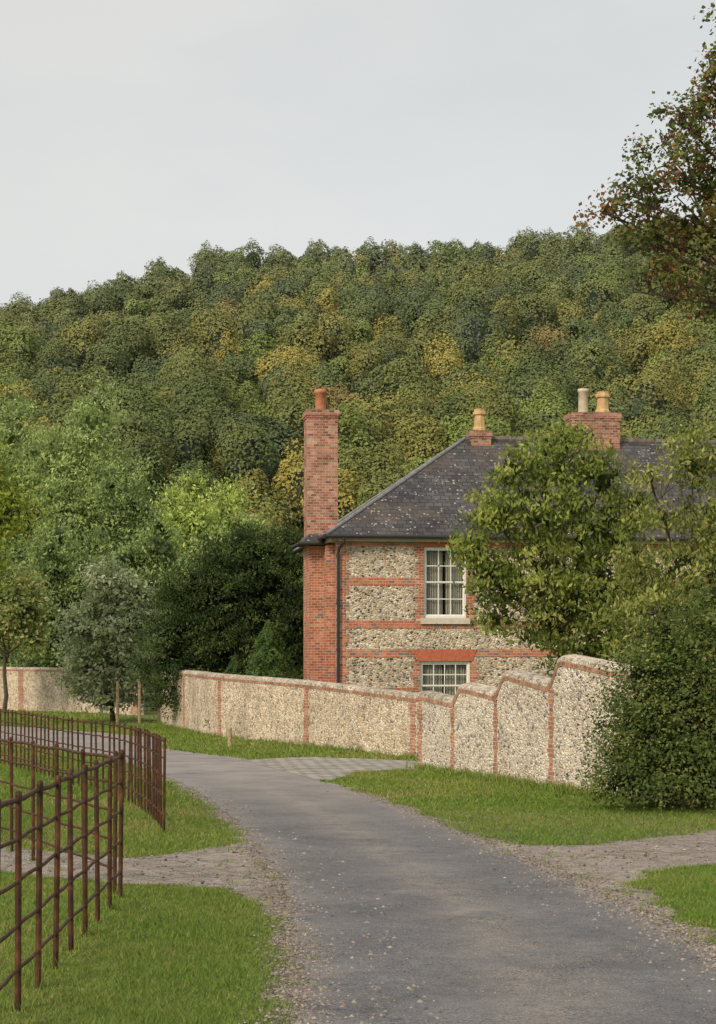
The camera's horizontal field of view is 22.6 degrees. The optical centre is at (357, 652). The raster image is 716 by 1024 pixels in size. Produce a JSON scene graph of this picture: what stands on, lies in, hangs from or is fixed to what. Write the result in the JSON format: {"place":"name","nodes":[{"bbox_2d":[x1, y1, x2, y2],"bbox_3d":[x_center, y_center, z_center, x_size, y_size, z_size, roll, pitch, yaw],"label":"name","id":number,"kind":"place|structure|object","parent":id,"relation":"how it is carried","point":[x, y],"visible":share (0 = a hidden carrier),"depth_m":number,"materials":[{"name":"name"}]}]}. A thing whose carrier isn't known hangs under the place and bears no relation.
{"place":"outdoors","nodes":[
{"label":"outdoors","id":0,"kind":"place"},
{"bbox_2d":[0,777,308,1020],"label":"gravel path","id":1,"kind":"structure","parent":0,"point":[211,856],"depth_m":17.53,"materials":[{"name":"grey gravel"}]},
{"bbox_2d":[245,757,417,779],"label":"setts driveway","id":2,"kind":"structure","parent":0,"point":[322,768],"depth_m":36.57,"materials":[{"name":"stone"}]},
{"bbox_2d":[0,335,687,666],"bbox_3d":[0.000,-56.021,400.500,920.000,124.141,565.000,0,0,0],"label":"hill","id":3,"kind":"structure","parent":0,"point":[350,391],"depth_m":306.52,"materials":[{"name":"green plant"}]},
{"bbox_2d":[0,209,715,561],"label":"woodland","id":4,"kind":"object","parent":3,"relation":"on","point":[208,353],"visible":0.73,"depth_m":273.42,"materials":[{"name":"green plant"}]},
{"bbox_2d":[0,785,715,1023],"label":"gravel","id":5,"kind":"structure","parent":0,"point":[287,994],"depth_m":13.84,"materials":[{"name":"grey gravel"}]},
{"bbox_2d":[0,701,715,1023],"bbox_3d":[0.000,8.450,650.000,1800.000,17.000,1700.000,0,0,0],"label":"ground","id":6,"kind":"structure","parent":0,"point":[151,712],"depth_m":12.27,"materials":[{"name":"green plant"}]},
{"bbox_2d":[0,392,11,425],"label":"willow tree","id":7,"kind":"object","parent":6,"relation":"on","point":[1,410],"visible":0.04,"depth_m":113.35,"materials":[{"name":"green plant"}]},
{"bbox_2d":[0,443,50,594],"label":"maple tree","id":8,"kind":"object","parent":6,"relation":"on","point":[13,494],"visible":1,"depth_m":59.97,"materials":[{"name":"green plant"}]},
{"bbox_2d":[0,558,61,710],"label":"ash tree","id":9,"kind":"object","parent":6,"relation":"on","point":[17,609],"visible":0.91,"depth_m":79.58,"materials":[{"name":"green plant"}]},
{"bbox_2d":[0,525,81,667],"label":"willow tree","id":10,"kind":"object","parent":6,"relation":"on","point":[19,556],"visible":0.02,"depth_m":95.64,"materials":[{"name":"green plant"}]},
{"bbox_2d":[0,374,83,667],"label":"willow tree","id":11,"kind":"object","parent":6,"relation":"on","point":[14,435],"visible":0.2,"depth_m":107.02,"materials":[{"name":"green plant"}]},
{"bbox_2d":[0,737,117,892],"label":"estate fence","id":12,"kind":"object","parent":6,"relation":"on","point":[57,748],"visible":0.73,"depth_m":17.42,"materials":[{"name":"metal"}]},
{"bbox_2d":[0,749,123,1010],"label":"estate fence","id":13,"kind":"object","parent":6,"relation":"on","point":[18,799],"visible":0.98,"depth_m":11.71,"materials":[{"name":"metal"}]},
{"bbox_2d":[0,509,124,668],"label":"willow tree","id":14,"kind":"object","parent":6,"relation":"on","point":[62,583],"visible":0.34,"depth_m":91.72,"materials":[{"name":"green plant"}]},
{"bbox_2d":[0,667,143,714],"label":"garden wall","id":15,"kind":"structure","parent":6,"relation":"on","point":[31,688],"depth_m":84.67,"materials":[{"name":"stone"}]},
{"bbox_2d":[0,709,165,832],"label":"estate fence","id":16,"kind":"object","parent":6,"relation":"on","point":[155,795],"visible":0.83,"depth_m":26.89,"materials":[{"name":"metal"}]},
{"bbox_2d":[9,366,167,665],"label":"willow tree","id":17,"kind":"object","parent":6,"relation":"on","point":[77,458],"visible":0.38,"depth_m":102.95,"materials":[{"name":"green plant"}]},
{"bbox_2d":[45,550,170,721],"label":"whitebeam tree","id":18,"kind":"object","parent":6,"relation":"on","point":[113,624],"visible":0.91,"depth_m":66.27,"materials":[{"name":"green plant"}]},
{"bbox_2d":[70,458,177,704],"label":"willow tree","id":19,"kind":"object","parent":6,"relation":"on","point":[122,507],"visible":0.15,"depth_m":97.19,"materials":[{"name":"green plant"}]},
{"bbox_2d":[116,681,161,722],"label":"tree guard","id":20,"kind":"object","parent":6,"relation":"on","point":[139,693],"visible":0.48,"depth_m":65.35,"materials":[{"name":"brown wood"}]},
{"bbox_2d":[80,505,199,710],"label":"willow tree","id":21,"kind":"object","parent":6,"relation":"on","point":[152,560],"visible":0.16,"depth_m":87.23,"materials":[{"name":"green plant"}]},
{"bbox_2d":[134,460,236,559],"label":"poplar tree","id":22,"kind":"object","parent":6,"relation":"on","point":[193,517],"visible":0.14,"depth_m":95.73,"materials":[{"name":"green plant"}]},
{"bbox_2d":[150,524,272,668],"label":"willow tree","id":23,"kind":"object","parent":6,"relation":"on","point":[202,546],"visible":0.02,"depth_m":86.43,"materials":[{"name":"green plant"}]},
{"bbox_2d":[128,517,303,722],"bbox_3d":[-4.038,-0.881,59.878,7.219,7.351,5.291,0,0,0],"label":"yew tree","id":24,"kind":"object","parent":6,"relation":"on","point":[206,619],"visible":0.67,"depth_m":59.25,"materials":[{"name":"green plant"}]},
{"bbox_2d":[204,654,245,733],"bbox_3d":[-3.665,1.314,54.098,2.238,2.551,2.172,0,0,0],"label":"young fir tree","id":25,"kind":"object","parent":6,"relation":"on","point":[236,666],"visible":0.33,"depth_m":53.86,"materials":[{"name":"green plant"}]},
{"bbox_2d":[228,727,231,746],"bbox_3d":[-3.250,2.189,45.400,0.102,0.630,0.102,0,0,-22],"label":"wooden post","id":26,"kind":"object","parent":6,"relation":"on","point":[229,736],"visible":0.79,"depth_m":45.36,"materials":[{"name":"brown wood"}]},
{"bbox_2d":[199,472,271,543],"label":"poplar tree","id":27,"kind":"object","parent":6,"relation":"on","point":[229,500],"visible":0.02,"depth_m":99.38,"materials":[{"name":"green plant"}]},
{"bbox_2d":[219,621,299,725],"bbox_3d":[-2.630,0.849,53.081,3.532,3.630,3.458,0,0,0],"label":"young fir tree","id":28,"kind":"object","parent":6,"relation":"on","point":[269,634],"visible":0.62,"depth_m":52.79,"materials":[{"name":"green plant"}]},
{"bbox_2d":[223,511,302,674],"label":"willow tree","id":29,"kind":"object","parent":6,"relation":"on","point":[250,521],"visible":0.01,"depth_m":89.79,"materials":[{"name":"green plant"}]},
{"bbox_2d":[162,670,418,755],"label":"garden wall","id":30,"kind":"structure","parent":6,"relation":"on","point":[367,719],"depth_m":46.48,"materials":[{"name":"stone"}]},
{"bbox_2d":[291,388,715,725],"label":"brick house","id":31,"kind":"structure","parent":6,"relation":"on","point":[385,603],"depth_m":50.66,"materials":[{"name":"red brick"}]},
{"bbox_2d":[420,661,469,694],"bbox_3d":[2.427,0.940,50.588,1.480,1.620,0.230,0,0,-8],"label":"window","id":32,"kind":"structure","parent":31,"relation":"in","point":[456,673],"depth_m":50.60,"materials":[{"name":"white paint"}]},
{"bbox_2d":[421,547,469,623],"bbox_3d":[2.435,-1.945,50.518,1.400,2.270,0.370,0,0,-8],"label":"window","id":33,"kind":"structure","parent":31,"relation":"in","point":[455,603],"depth_m":50.62,"materials":[{"name":"white paint"}]},
{"bbox_2d":[437,412,669,675],"bbox_3d":[4.690,-1.553,41.838,5.714,8.144,3.003,0,0,0],"label":"walnut tree","id":34,"kind":"object","parent":6,"relation":"on","point":[571,589],"visible":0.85,"depth_m":41.49,"materials":[{"name":"green plant"}]},
{"bbox_2d":[418,654,696,807],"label":"garden wall","id":35,"kind":"structure","parent":6,"relation":"on","point":[519,723],"depth_m":30.62,"materials":[{"name":"stone"}]},
{"bbox_2d":[557,563,715,814],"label":"hedge bush","id":36,"kind":"object","parent":6,"relation":"on","point":[636,763],"visible":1,"depth_m":24.69,"materials":[{"name":"green plant"}]},
{"bbox_2d":[573,3,715,328],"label":"hawthorn tree","id":37,"kind":"object","parent":6,"relation":"on","point":[656,233],"visible":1,"depth_m":16.95,"materials":[{"name":"green plant"}]},
{"bbox_2d":[592,413,715,727],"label":"walnut tree","id":38,"kind":"object","parent":6,"relation":"on","point":[706,547],"visible":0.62,"depth_m":37.72,"materials":[{"name":"green plant"}]},
{"bbox_2d":[0,0,715,308],"label":"sky","id":39,"kind":"structure","parent":0,"point":[133,133],"materials":[{"name":"white"}]},
{"bbox_2d":[1,726,715,1023],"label":"road","id":40,"kind":"structure","parent":0,"point":[493,931],"depth_m":13.69,"materials":[{"name":"grey asphalt"}]},
{"bbox_2d":[335,784,715,960],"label":"dirt track","id":41,"kind":"structure","parent":0,"point":[594,858],"depth_m":18.86,"materials":[{"name":"grey gravel"}]}
]}

